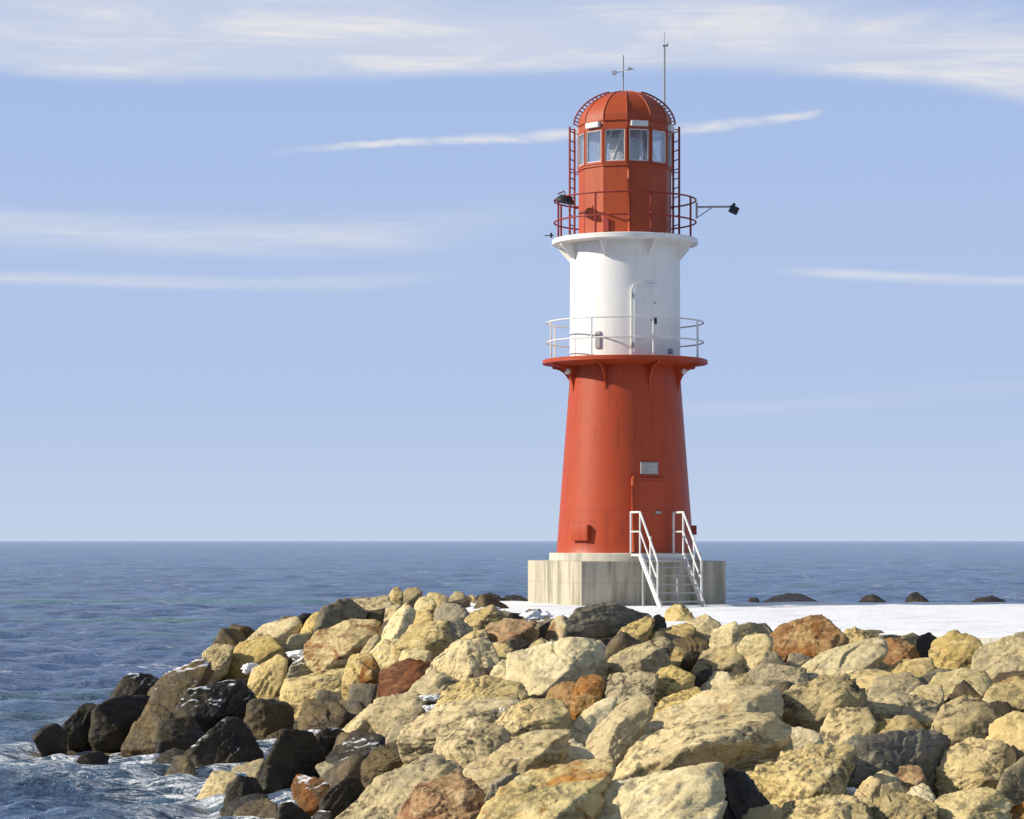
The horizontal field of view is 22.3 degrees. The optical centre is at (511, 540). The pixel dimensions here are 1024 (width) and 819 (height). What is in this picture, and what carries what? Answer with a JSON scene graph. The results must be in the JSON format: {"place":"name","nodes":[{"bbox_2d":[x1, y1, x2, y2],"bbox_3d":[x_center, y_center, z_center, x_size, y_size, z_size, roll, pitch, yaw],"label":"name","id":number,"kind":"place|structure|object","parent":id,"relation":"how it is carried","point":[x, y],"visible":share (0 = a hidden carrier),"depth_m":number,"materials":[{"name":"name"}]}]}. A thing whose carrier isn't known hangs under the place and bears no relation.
{"place":"outdoors","nodes":[
{"label":"outdoors","id":0,"kind":"place"},
{"bbox_2d":[29,645,657,779],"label":"ground","id":1,"kind":"structure","parent":0,"point":[342,701],"depth_m":51.57,"materials":[{"name":"white stone"}]},
{"bbox_2d":[32,723,67,756],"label":"boulder","id":2,"kind":"object","parent":1,"relation":"on","point":[49,739],"visible":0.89,"depth_m":48.11,"materials":[{"name":"black stone"}]},
{"bbox_2d":[61,703,96,752],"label":"boulder","id":3,"kind":"object","parent":1,"relation":"on","point":[76,725],"visible":0.66,"depth_m":49.55,"materials":[{"name":"black stone"}]},
{"bbox_2d":[88,695,149,752],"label":"boulder","id":4,"kind":"object","parent":1,"relation":"on","point":[113,719],"visible":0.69,"depth_m":49.44,"materials":[{"name":"black stone"}]},
{"bbox_2d":[110,672,159,698],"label":"boulder","id":5,"kind":"object","parent":1,"relation":"on","point":[133,684],"visible":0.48,"depth_m":55.88,"materials":[{"name":"black stone"}]},
{"bbox_2d":[121,702,173,756],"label":"boulder","id":6,"kind":"object","parent":1,"relation":"on","point":[140,738],"visible":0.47,"depth_m":48.76,"materials":[{"name":"brown stone"}]},
{"bbox_2d":[154,715,204,753],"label":"boulder","id":7,"kind":"object","parent":1,"relation":"on","point":[184,733],"visible":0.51,"depth_m":47.87,"materials":[{"name":"black stone"}]},
{"bbox_2d":[147,659,213,711],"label":"boulder","id":8,"kind":"object","parent":1,"relation":"on","point":[168,689],"visible":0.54,"depth_m":54.67,"materials":[{"name":"brown stone"}]},
{"bbox_2d":[173,679,256,733],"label":"boulder","id":9,"kind":"object","parent":1,"relation":"on","point":[209,707],"visible":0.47,"depth_m":51.14,"materials":[{"name":"black stone"}]},
{"bbox_2d":[196,770,237,799],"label":"boulder","id":10,"kind":"object","parent":1,"relation":"on","point":[219,782],"visible":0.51,"depth_m":40.21,"materials":[{"name":"stone"}]},
{"bbox_2d":[202,643,233,681],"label":"boulder","id":11,"kind":"object","parent":1,"relation":"on","point":[218,656],"visible":0.68,"depth_m":59.79,"materials":[{"name":"beige stone"}]},
{"bbox_2d":[185,717,263,766],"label":"boulder","id":12,"kind":"object","parent":1,"relation":"on","point":[226,740],"visible":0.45,"depth_m":44.30,"materials":[{"name":"black stone"}]},
{"bbox_2d":[224,775,263,805],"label":"boulder","id":13,"kind":"object","parent":1,"relation":"on","point":[242,786],"visible":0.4,"depth_m":39.15,"materials":[{"name":"black stone"}]},
{"bbox_2d":[221,634,284,681],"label":"boulder","id":14,"kind":"object","parent":1,"relation":"on","point":[261,649],"visible":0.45,"depth_m":60.08,"materials":[{"name":"beige stone"}]},
{"bbox_2d":[232,798,277,818],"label":"boulder","id":15,"kind":"object","parent":1,"relation":"on","point":[264,808],"visible":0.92,"depth_m":36.72,"materials":[{"name":"brown stone"}]},
{"bbox_2d":[247,654,287,698],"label":"boulder","id":16,"kind":"object","parent":1,"relation":"on","point":[266,679],"visible":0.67,"depth_m":57.42,"materials":[{"name":"stone"}]},
{"bbox_2d":[243,698,294,739],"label":"boulder","id":17,"kind":"object","parent":1,"relation":"on","point":[263,719],"visible":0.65,"depth_m":49.62,"materials":[{"name":"brown stone"}]},
{"bbox_2d":[247,616,302,645],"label":"boulder","id":18,"kind":"object","parent":1,"relation":"on","point":[281,632],"visible":0.56,"depth_m":63.31,"materials":[{"name":"beige stone"}]},
{"bbox_2d":[258,728,324,794],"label":"boulder","id":19,"kind":"object","parent":1,"relation":"on","point":[293,753],"visible":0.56,"depth_m":41.01,"materials":[{"name":"black stone"}]},
{"bbox_2d":[291,774,330,815],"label":"boulder","id":20,"kind":"object","parent":1,"relation":"on","point":[308,793],"visible":0.68,"depth_m":37.34,"materials":[{"name":"stone"}]},
{"bbox_2d":[279,668,344,720],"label":"boulder","id":21,"kind":"object","parent":1,"relation":"on","point":[295,692],"visible":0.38,"depth_m":52.92,"materials":[{"name":"beige stone"}]},
{"bbox_2d":[297,698,347,730],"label":"boulder","id":22,"kind":"object","parent":1,"relation":"on","point":[315,714],"visible":0.61,"depth_m":48.70,"materials":[{"name":"brown stone"}]},
{"bbox_2d":[312,597,367,635],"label":"boulder","id":23,"kind":"object","parent":1,"relation":"on","point":[336,612],"visible":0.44,"depth_m":61.77,"materials":[{"name":"grey stone"}]},
{"bbox_2d":[302,618,380,672],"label":"boulder","id":24,"kind":"object","parent":1,"relation":"on","point":[324,649],"visible":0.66,"depth_m":56.32,"materials":[{"name":"beige stone"}]},
{"bbox_2d":[319,776,363,818],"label":"boulder","id":25,"kind":"object","parent":1,"relation":"on","point":[340,797],"visible":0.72,"depth_m":35.21,"materials":[{"name":"black stone"}]},
{"bbox_2d":[322,754,365,787],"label":"stone","id":26,"kind":"object","parent":1,"relation":"on","point":[336,774],"visible":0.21,"depth_m":38.59,"materials":[{"name":"stone"}]},
{"bbox_2d":[325,729,385,764],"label":"boulder","id":27,"kind":"object","parent":1,"relation":"on","point":[361,743],"visible":0.43,"depth_m":40.08,"materials":[{"name":"black stone"}]},
{"bbox_2d":[341,653,380,700],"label":"boulder","id":28,"kind":"object","parent":1,"relation":"on","point":[362,668],"visible":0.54,"depth_m":51.14,"materials":[{"name":"beige stone"}]},
{"bbox_2d":[346,683,378,707],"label":"stone","id":29,"kind":"object","parent":1,"relation":"on","point":[365,694],"visible":0.42,"depth_m":50.29,"materials":[{"name":"stone"}]},
{"bbox_2d":[360,739,403,791],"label":"boulder","id":30,"kind":"object","parent":1,"relation":"on","point":[381,759],"visible":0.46,"depth_m":36.20,"materials":[{"name":"brown stone"}]},
{"bbox_2d":[369,639,397,669],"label":"boulder","id":31,"kind":"object","parent":1,"relation":"on","point":[381,652],"visible":0.55,"depth_m":52.11,"materials":[{"name":"stone"}]},
{"bbox_2d":[361,691,428,737],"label":"boulder","id":32,"kind":"object","parent":1,"relation":"on","point":[383,715],"visible":0.66,"depth_m":42.03,"materials":[{"name":"beige stone"}]},
{"bbox_2d":[381,603,415,641],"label":"boulder","id":33,"kind":"object","parent":1,"relation":"on","point":[401,619],"visible":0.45,"depth_m":55.99,"materials":[{"name":"stone"}]},
{"bbox_2d":[335,753,463,818],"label":"boulder","id":34,"kind":"object","parent":1,"relation":"on","point":[385,795],"visible":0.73,"depth_m":29.97,"materials":[{"name":"stone"}]},
{"bbox_2d":[377,658,430,697],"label":"boulder","id":35,"kind":"object","parent":1,"relation":"on","point":[402,676],"visible":0.49,"depth_m":45.49,"materials":[{"name":"orange stone"}]},
{"bbox_2d":[393,619,452,660],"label":"boulder","id":36,"kind":"object","parent":1,"relation":"on","point":[435,638],"visible":0.59,"depth_m":51.86,"materials":[{"name":"beige stone"}]},
{"bbox_2d":[409,669,458,712],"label":"boulder","id":37,"kind":"object","parent":1,"relation":"on","point":[433,682],"visible":0.41,"depth_m":42.59,"materials":[{"name":"stone"}]},
{"bbox_2d":[395,770,485,818],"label":"boulder","id":38,"kind":"object","parent":1,"relation":"on","point":[457,794],"visible":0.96,"depth_m":27.53,"materials":[{"name":"orange stone"}]},
{"bbox_2d":[433,602,469,620],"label":"boulder","id":39,"kind":"object","parent":1,"relation":"on","point":[452,611],"visible":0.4,"depth_m":58.55,"materials":[{"name":"grey stone"}]},
{"bbox_2d":[396,696,520,766],"bbox_3d":[-0.722,2.653,35.983,1.708,1.033,1.798,0,0,0],"label":"boulder","id":40,"kind":"object","parent":1,"relation":"on","point":[417,736],"visible":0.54,"depth_m":35.35,"materials":[{"name":"beige stone"}]},
{"bbox_2d":[425,636,500,681],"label":"boulder","id":41,"kind":"object","parent":1,"relation":"on","point":[459,660],"visible":0.51,"depth_m":43.11,"materials":[{"name":"beige stone"}]},
{"bbox_2d":[433,716,511,768],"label":"boulder","id":42,"kind":"object","parent":1,"relation":"on","point":[469,741],"visible":0.45,"depth_m":31.29,"materials":[{"name":"beige stone"}]},
{"bbox_2d":[433,675,527,707],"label":"boulder","id":43,"kind":"object","parent":1,"relation":"on","point":[484,687],"visible":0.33,"depth_m":37.37,"materials":[{"name":"beige stone"}]},
{"bbox_2d":[464,604,507,630],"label":"boulder","id":44,"kind":"object","parent":1,"relation":"on","point":[481,618],"visible":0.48,"depth_m":54.38,"materials":[{"name":"beige stone"}]},
{"bbox_2d":[485,618,536,642],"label":"boulder","id":45,"kind":"object","parent":1,"relation":"on","point":[503,629],"visible":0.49,"depth_m":49.59,"materials":[{"name":"stone"}]},
{"bbox_2d":[463,729,571,794],"bbox_3d":[0.021,2.619,29.075,1.291,1.038,1.654,0,0,0],"label":"boulder","id":46,"kind":"object","parent":1,"relation":"on","point":[534,749],"visible":0.44,"depth_m":28.57,"materials":[{"name":"beige stone"}]},
{"bbox_2d":[494,697,571,739],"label":"boulder","id":47,"kind":"object","parent":1,"relation":"on","point":[518,719],"visible":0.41,"depth_m":33.30,"materials":[{"name":"beige stone"}]},
{"bbox_2d":[476,756,615,818],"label":"boulder","id":48,"kind":"object","parent":1,"relation":"on","point":[576,789],"visible":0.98,"depth_m":25.19,"materials":[{"name":"stone"}]},
{"bbox_2d":[241,607,856,805],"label":"snow patches","id":49,"kind":"object","parent":1,"relation":"on","point":[534,615],"visible":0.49,"depth_m":56.58,"materials":[{"name":"snow"}]},
{"bbox_2d":[505,637,605,698],"bbox_3d":[0.655,2.129,38.732,1.515,1.400,1.989,0,0,0],"label":"boulder","id":50,"kind":"object","parent":1,"relation":"on","point":[539,671],"visible":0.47,"depth_m":38.44,"materials":[{"name":"stone"}]},
{"bbox_2d":[546,681,575,710],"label":"stone","id":51,"kind":"object","parent":1,"relation":"on","point":[563,691],"visible":0.41,"depth_m":36.96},
{"bbox_2d":[570,674,605,719],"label":"stone","id":52,"kind":"object","parent":1,"relation":"on","point":[589,690],"visible":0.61,"depth_m":36.55,"materials":[{"name":"stone"}]},
{"bbox_2d":[569,697,617,746],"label":"boulder","id":53,"kind":"object","parent":1,"relation":"on","point":[585,723],"visible":0.47,"depth_m":33.31,"materials":[{"name":"stone"}]},
{"bbox_2d":[566,602,651,638],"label":"boulder","id":54,"kind":"object","parent":1,"relation":"on","point":[601,620],"visible":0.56,"depth_m":51.49,"materials":[{"name":"grey stone"}]},
{"bbox_2d":[585,694,654,766],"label":"boulder","id":55,"kind":"object","parent":1,"relation":"on","point":[617,732],"visible":0.56,"depth_m":30.37,"materials":[{"name":"stone"}]},
{"bbox_2d":[605,631,641,660],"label":"stone","id":56,"kind":"object","parent":1,"relation":"on","point":[619,642],"visible":0.19,"depth_m":47.64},
{"bbox_2d":[603,671,658,702],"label":"boulder","id":57,"kind":"object","parent":1,"relation":"on","point":[621,687],"visible":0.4,"depth_m":36.48,"materials":[{"name":"stone"}]},
{"bbox_2d":[617,615,654,642],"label":"boulder","id":58,"kind":"object","parent":1,"relation":"on","point":[640,630],"visible":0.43,"depth_m":50.50,"materials":[{"name":"beige stone"}]},
{"bbox_2d":[606,636,674,675],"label":"boulder","id":59,"kind":"object","parent":1,"relation":"on","point":[652,655],"visible":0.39,"depth_m":41.88,"materials":[{"name":"stone"}]},
{"bbox_2d":[598,762,727,818],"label":"boulder","id":60,"kind":"object","parent":1,"relation":"on","point":[693,792],"visible":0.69,"depth_m":24.90,"materials":[{"name":"stone"}]},
{"bbox_2d":[654,665,695,701],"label":"boulder","id":61,"kind":"object","parent":1,"relation":"on","point":[672,679],"visible":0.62,"depth_m":39.14,"materials":[{"name":"beige stone"}]},
{"bbox_2d":[653,687,701,717],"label":"boulder","id":62,"kind":"object","parent":1,"relation":"on","point":[676,698],"visible":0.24,"depth_m":35.74,"materials":[{"name":"beige stone"}]},
{"bbox_2d":[612,712,791,779],"bbox_3d":[2.006,2.574,28.851,2.081,1.386,2.324,0,0,0],"label":"boulder","id":63,"kind":"object","parent":1,"relation":"on","point":[741,740],"visible":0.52,"depth_m":28.07,"materials":[{"name":"beige stone"}]},
{"bbox_2d":[686,614,721,641],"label":"boulder","id":64,"kind":"object","parent":1,"relation":"on","point":[705,625],"visible":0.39,"depth_m":51.04,"materials":[{"name":"beige stone"}]},
{"bbox_2d":[641,684,783,735],"bbox_3d":[2.566,2.461,34.171,1.921,1.174,2.056,0,0,0],"label":"boulder","id":65,"kind":"object","parent":1,"relation":"on","point":[730,699],"visible":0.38,"depth_m":33.62,"materials":[{"name":"stone"}]},
{"bbox_2d":[691,644,743,674],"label":"boulder","id":66,"kind":"object","parent":1,"relation":"on","point":[728,658],"visible":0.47,"depth_m":42.32,"materials":[{"name":"stone"}]},
{"bbox_2d":[709,621,740,647],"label":"stone","id":67,"kind":"object","parent":1,"relation":"on","point":[726,634],"visible":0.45,"depth_m":48.07,"materials":[{"name":"stone"}]},
{"bbox_2d":[722,768,770,818],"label":"boulder","id":68,"kind":"object","parent":1,"relation":"on","point":[743,794],"visible":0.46,"depth_m":25.24,"materials":[{"name":"black stone"}]},
{"bbox_2d":[737,633,773,671],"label":"boulder","id":69,"kind":"object","parent":1,"relation":"on","point":[754,650],"visible":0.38,"depth_m":42.24,"materials":[{"name":"stone"}]},
{"bbox_2d":[742,803,782,818],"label":"stone","id":70,"kind":"object","parent":1,"relation":"on","point":[770,811],"visible":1,"depth_m":25.00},
{"bbox_2d":[747,663,808,687],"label":"boulder","id":71,"kind":"object","parent":1,"relation":"on","point":[770,675],"visible":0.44,"depth_m":39.20,"materials":[{"name":"grey stone"}]},
{"bbox_2d":[744,740,855,807],"bbox_3d":[3.043,2.669,27.658,1.249,1.074,1.954,0,0,0],"label":"boulder","id":72,"kind":"object","parent":1,"relation":"on","point":[810,770],"visible":0.61,"depth_m":27.31,"materials":[{"name":"beige stone"}]},
{"bbox_2d":[791,727,823,749],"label":"stone","id":73,"kind":"object","parent":1,"relation":"on","point":[801,737],"visible":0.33,"depth_m":30.72,"materials":[{"name":"stone"}]},
{"bbox_2d":[770,614,849,664],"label":"boulder","id":74,"kind":"object","parent":1,"relation":"on","point":[812,636],"visible":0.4,"depth_m":45.22,"materials":[{"name":"stone"}]},
{"bbox_2d":[781,794,858,818],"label":"boulder","id":75,"kind":"object","parent":1,"relation":"on","point":[828,806],"visible":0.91,"depth_m":25.05,"materials":[{"name":"beige stone"}]},
{"bbox_2d":[781,673,872,732],"bbox_3d":[4.035,2.359,34.346,1.371,1.239,1.545,0,0,0],"label":"boulder","id":76,"kind":"object","parent":1,"relation":"on","point":[811,704],"visible":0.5,"depth_m":33.86,"materials":[{"name":"stone"}]},
{"bbox_2d":[800,637,888,680],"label":"boulder","id":77,"kind":"object","parent":1,"relation":"on","point":[869,653],"visible":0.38,"depth_m":41.74,"materials":[{"name":"stone"}]},
{"bbox_2d":[820,706,876,745],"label":"boulder","id":78,"kind":"object","parent":1,"relation":"on","point":[840,726],"visible":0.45,"depth_m":32.27,"materials":[{"name":"beige stone"}]},
{"bbox_2d":[854,776,881,806],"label":"stone","id":79,"kind":"object","parent":1,"relation":"on","point":[867,792],"visible":0.46,"depth_m":26.36,"materials":[{"name":"stone"}]},
{"bbox_2d":[845,668,892,693],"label":"boulder","id":80,"kind":"object","parent":1,"relation":"on","point":[865,678],"visible":0.27,"depth_m":39.41,"materials":[{"name":"beige stone"}]},
{"bbox_2d":[867,672,925,696],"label":"boulder","id":81,"kind":"object","parent":1,"relation":"on","point":[904,682],"visible":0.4,"depth_m":37.84,"materials":[{"name":"grey stone"}]},
{"bbox_2d":[847,728,950,797],"bbox_3d":[4.182,2.628,29.175,1.847,1.051,1.065,0,0,-32],"label":"boulder","id":82,"kind":"object","parent":1,"relation":"on","point":[893,751],"visible":0.45,"depth_m":28.83,"materials":[{"name":"grey stone"}]},
{"bbox_2d":[874,715,924,733],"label":"boulder","id":83,"kind":"object","parent":1,"relation":"on","point":[903,722],"visible":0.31,"depth_m":32.19,"materials":[{"name":"stone"}]},
{"bbox_2d":[882,637,919,665],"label":"boulder","id":84,"kind":"object","parent":1,"relation":"on","point":[900,649],"visible":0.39,"depth_m":43.72,"materials":[{"name":"stone"}]},
{"bbox_2d":[867,693,938,729],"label":"boulder","id":85,"kind":"object","parent":1,"relation":"on","point":[923,711],"visible":0.27,"depth_m":34.63,"materials":[{"name":"stone"}]},
{"bbox_2d":[869,792,939,818],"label":"boulder","id":86,"kind":"object","parent":1,"relation":"on","point":[895,805],"visible":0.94,"depth_m":25.04,"materials":[{"name":"stone"}]},
{"bbox_2d":[884,658,934,677],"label":"boulder","id":87,"kind":"object","parent":1,"relation":"on","point":[917,667],"visible":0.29,"depth_m":41.45,"materials":[{"name":"stone"}]},
{"bbox_2d":[893,764,926,790],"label":"stone","id":88,"kind":"object","parent":1,"relation":"on","point":[910,776],"visible":0.46,"depth_m":28.48,"materials":[{"name":"stone"}]},
{"bbox_2d":[910,684,944,709],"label":"boulder","id":89,"kind":"object","parent":1,"relation":"on","point":[935,693],"visible":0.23,"depth_m":36.31,"materials":[{"name":"beige stone"}]},
{"bbox_2d":[928,629,982,668],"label":"boulder","id":90,"kind":"object","parent":1,"relation":"on","point":[955,649],"visible":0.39,"depth_m":42.54,"materials":[{"name":"beige stone"}]},
{"bbox_2d":[927,667,992,699],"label":"boulder","id":91,"kind":"object","parent":1,"relation":"on","point":[980,682],"visible":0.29,"depth_m":37.89,"materials":[{"name":"stone"}]},
{"bbox_2d":[931,695,998,746],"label":"boulder","id":92,"kind":"object","parent":1,"relation":"on","point":[960,719],"visible":0.59,"depth_m":33.39,"materials":[{"name":"stone"}]},
{"bbox_2d":[935,787,1012,818],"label":"boulder","id":93,"kind":"object","parent":1,"relation":"on","point":[983,803],"visible":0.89,"depth_m":25.04,"materials":[{"name":"stone"}]},
{"bbox_2d":[934,737,1015,798],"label":"boulder","id":94,"kind":"object","parent":1,"relation":"on","point":[968,763],"visible":0.66,"depth_m":28.77,"materials":[{"name":"beige stone"}]},
{"bbox_2d":[970,631,1023,679],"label":"boulder","id":95,"kind":"object","parent":1,"relation":"on","point":[995,658],"visible":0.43,"depth_m":40.90,"materials":[{"name":"grey stone"}]},
{"bbox_2d":[982,676,1023,711],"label":"boulder","id":96,"kind":"object","parent":1,"relation":"on","point":[1010,690],"visible":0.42,"depth_m":36.42,"materials":[{"name":"beige stone"}]},
{"bbox_2d":[985,711,1023,753],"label":"boulder","id":97,"kind":"object","parent":1,"relation":"on","point":[1007,728],"visible":0.48,"depth_m":31.72,"materials":[{"name":"stone"}]},
{"bbox_2d":[996,756,1023,805],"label":"boulder","id":98,"kind":"object","parent":1,"relation":"on","point":[1010,785],"visible":0.69,"depth_m":27.39,"materials":[{"name":"grey stone"}]},
{"bbox_2d":[0,541,1023,818],"bbox_3d":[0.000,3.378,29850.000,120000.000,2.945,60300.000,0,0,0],"label":"sea","id":99,"kind":"structure","parent":0,"point":[88,621],"depth_m":199.10,"materials":[{"name":"liquid"}]},
{"bbox_2d":[0,0,1023,540],"label":"sky","id":100,"kind":"structure","parent":0,"point":[271,270],"materials":[{"name":"blue"}]},
{"bbox_2d":[465,601,1023,644],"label":"path","id":101,"kind":"structure","parent":0,"point":[985,640],"depth_m":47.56,"materials":[{"name":"white snow"}]},
{"bbox_2d":[528,32,738,605],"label":"lighthouse","id":102,"kind":"object","parent":101,"relation":"on","point":[624,367],"visible":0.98,"depth_m":70.68,"materials":[{"name":"metal"}]},
{"bbox_2d":[585,127,603,165],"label":"window","id":103,"kind":"structure","parent":102,"relation":"in","point":[593,137],"depth_m":71.15,"materials":[{"name":"glass"}]},
{"bbox_2d":[631,284,660,354],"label":"door","id":104,"kind":"structure","parent":102,"relation":"in","point":[645,298],"depth_m":70.46,"materials":[{"name":"white paint"}]},
{"bbox_2d":[631,478,667,543],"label":"entrance door","id":105,"kind":"structure","parent":102,"relation":"in","point":[651,494],"depth_m":70.24,"materials":[{"name":"red paint"}]},
{"bbox_2d":[650,127,666,165],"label":"window","id":106,"kind":"structure","parent":102,"relation":"in","point":[658,136],"depth_m":71.15,"materials":[{"name":"glass"}]},
{"bbox_2d":[630,511,706,606],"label":"staircase","id":107,"kind":"structure","parent":101,"relation":"on","point":[649,557],"depth_m":69.11,"materials":[{"name":"grey metal"}]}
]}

